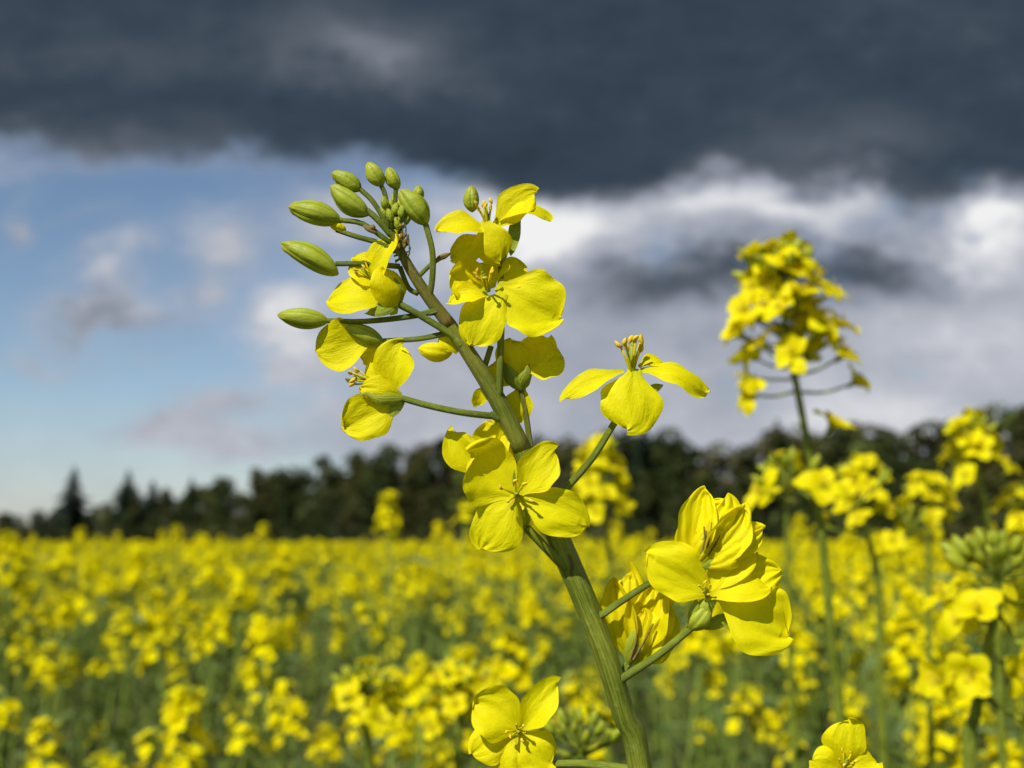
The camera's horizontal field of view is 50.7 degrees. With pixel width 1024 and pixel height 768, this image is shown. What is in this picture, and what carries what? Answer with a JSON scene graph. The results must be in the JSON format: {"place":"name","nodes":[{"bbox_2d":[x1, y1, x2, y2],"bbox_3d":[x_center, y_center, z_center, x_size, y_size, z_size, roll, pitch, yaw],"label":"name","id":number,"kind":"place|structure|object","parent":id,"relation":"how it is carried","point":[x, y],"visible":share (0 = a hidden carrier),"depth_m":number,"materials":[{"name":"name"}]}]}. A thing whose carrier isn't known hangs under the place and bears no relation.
{"place":"outdoors","nodes":[
{"label":"outdoors","id":0,"kind":"place"},
{"bbox_2d":[0,490,1022,767],"bbox_3d":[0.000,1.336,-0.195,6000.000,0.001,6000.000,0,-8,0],"label":"ground","id":1,"kind":"structure","parent":0,"point":[319,709],"depth_m":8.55,"materials":[{"name":"green plant"}]},
{"bbox_2d":[39,466,96,541],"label":"spruce tree","id":2,"kind":"object","parent":1,"relation":"on","point":[70,509],"visible":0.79,"depth_m":219.83,"materials":[{"name":"green plant"}]},
{"bbox_2d":[97,470,150,537],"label":"spruce tree","id":3,"kind":"object","parent":1,"relation":"on","point":[124,496],"visible":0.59,"depth_m":218.00,"materials":[{"name":"green plant"}]},
{"bbox_2d":[135,480,163,541],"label":"spruce tree","id":4,"kind":"object","parent":1,"relation":"on","point":[153,505],"visible":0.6,"depth_m":219.08,"materials":[{"name":"green plant"}]},
{"bbox_2d":[177,478,203,527],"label":"spruce tree","id":5,"kind":"object","parent":1,"relation":"on","point":[194,500],"visible":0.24,"depth_m":220.81,"materials":[{"name":"green plant"}]},
{"bbox_2d":[325,656,404,767],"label":"rapeseed plant","id":6,"kind":"object","parent":1,"relation":"on","point":[378,720],"visible":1,"depth_m":0.50,"materials":[{"name":"yellow plant"}]},
{"bbox_2d":[422,656,497,767],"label":"rapeseed plant","id":7,"kind":"object","parent":1,"relation":"on","point":[462,670],"visible":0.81,"depth_m":0.52,"materials":[{"name":"yellow plant"}]},
{"bbox_2d":[0,402,1023,543],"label":"distant forest","id":8,"kind":"object","parent":1,"relation":"on","point":[427,498],"visible":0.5,"depth_m":177.74,"materials":[{"name":"green plant"}]},
{"bbox_2d":[277,162,794,767],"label":"rapeseed plant","id":9,"kind":"object","parent":1,"relation":"on","point":[633,618],"visible":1,"depth_m":0.16,"materials":[{"name":"yellow plant"}]},
{"bbox_2d":[528,703,622,759],"bbox_3d":[0.015,0.749,0.229,0.178,1.327,0.093,0,-8,0],"label":"rapeseed plant","id":10,"kind":"object","parent":1,"relation":"on","point":[584,742],"visible":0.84,"depth_m":0.30,"materials":[{"name":"green plant"}]},
{"bbox_2d":[571,432,635,761],"bbox_3d":[0.055,0.750,0.638,0.137,1.443,0.124,-8,-11,43],"label":"rapeseed plant","id":11,"kind":"object","parent":1,"relation":"on","point":[586,484],"visible":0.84,"depth_m":0.69,"materials":[{"name":"yellow plant"}]},
{"bbox_2d":[593,429,661,540],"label":"spruce tree","id":12,"kind":"object","parent":1,"relation":"on","point":[627,458],"visible":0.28,"depth_m":167.62,"materials":[{"name":"green plant"}]},
{"bbox_2d":[619,433,664,540],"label":"spruce tree","id":13,"kind":"object","parent":1,"relation":"on","point":[645,461],"visible":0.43,"depth_m":164.56,"materials":[{"name":"green plant"}]},
{"bbox_2d":[749,419,809,540],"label":"spruce tree","id":14,"kind":"object","parent":1,"relation":"on","point":[781,447],"visible":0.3,"depth_m":150.84,"materials":[{"name":"green plant"}]},
{"bbox_2d":[763,451,816,767],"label":"rapeseed plant","id":15,"kind":"object","parent":1,"relation":"on","point":[799,753],"visible":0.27,"depth_m":0.80,"materials":[{"name":"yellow plant"}]},
{"bbox_2d":[720,229,891,767],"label":"rapeseed plant","id":16,"kind":"object","parent":1,"relation":"on","point":[772,263],"visible":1,"depth_m":0.44,"materials":[{"name":"yellow plant"}]},
{"bbox_2d":[809,717,882,767],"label":"rapeseed plant","id":17,"kind":"object","parent":1,"relation":"on","point":[844,744],"visible":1,"depth_m":0.17,"materials":[{"name":"yellow plant"}]},
{"bbox_2d":[810,452,943,767],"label":"rapeseed plant","id":18,"kind":"object","parent":1,"relation":"on","point":[855,476],"visible":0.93,"depth_m":0.60,"materials":[{"name":"yellow plant"}]},
{"bbox_2d":[896,471,960,767],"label":"rapeseed plant","id":19,"kind":"object","parent":1,"relation":"on","point":[919,483],"visible":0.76,"depth_m":0.72,"materials":[{"name":"yellow plant"}]},
{"bbox_2d":[916,526,1023,767],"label":"rapeseed plant","id":20,"kind":"object","parent":1,"relation":"on","point":[964,607],"visible":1,"depth_m":0.36,"materials":[{"name":"yellow plant"}]},
{"bbox_2d":[937,407,1023,767],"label":"rapeseed plant","id":21,"kind":"object","parent":1,"relation":"on","point":[980,439],"visible":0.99,"depth_m":0.60,"materials":[{"name":"yellow plant"}]},
{"bbox_2d":[990,481,1023,767],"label":"rapeseed plant","id":22,"kind":"object","parent":1,"relation":"on","point":[1016,517],"visible":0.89,"depth_m":0.60,"materials":[{"name":"yellow plant"}]},
{"bbox_2d":[0,0,1023,541],"label":"sky","id":23,"kind":"structure","parent":0,"point":[155,155],"materials":[{"name":"grey"}]}
]}

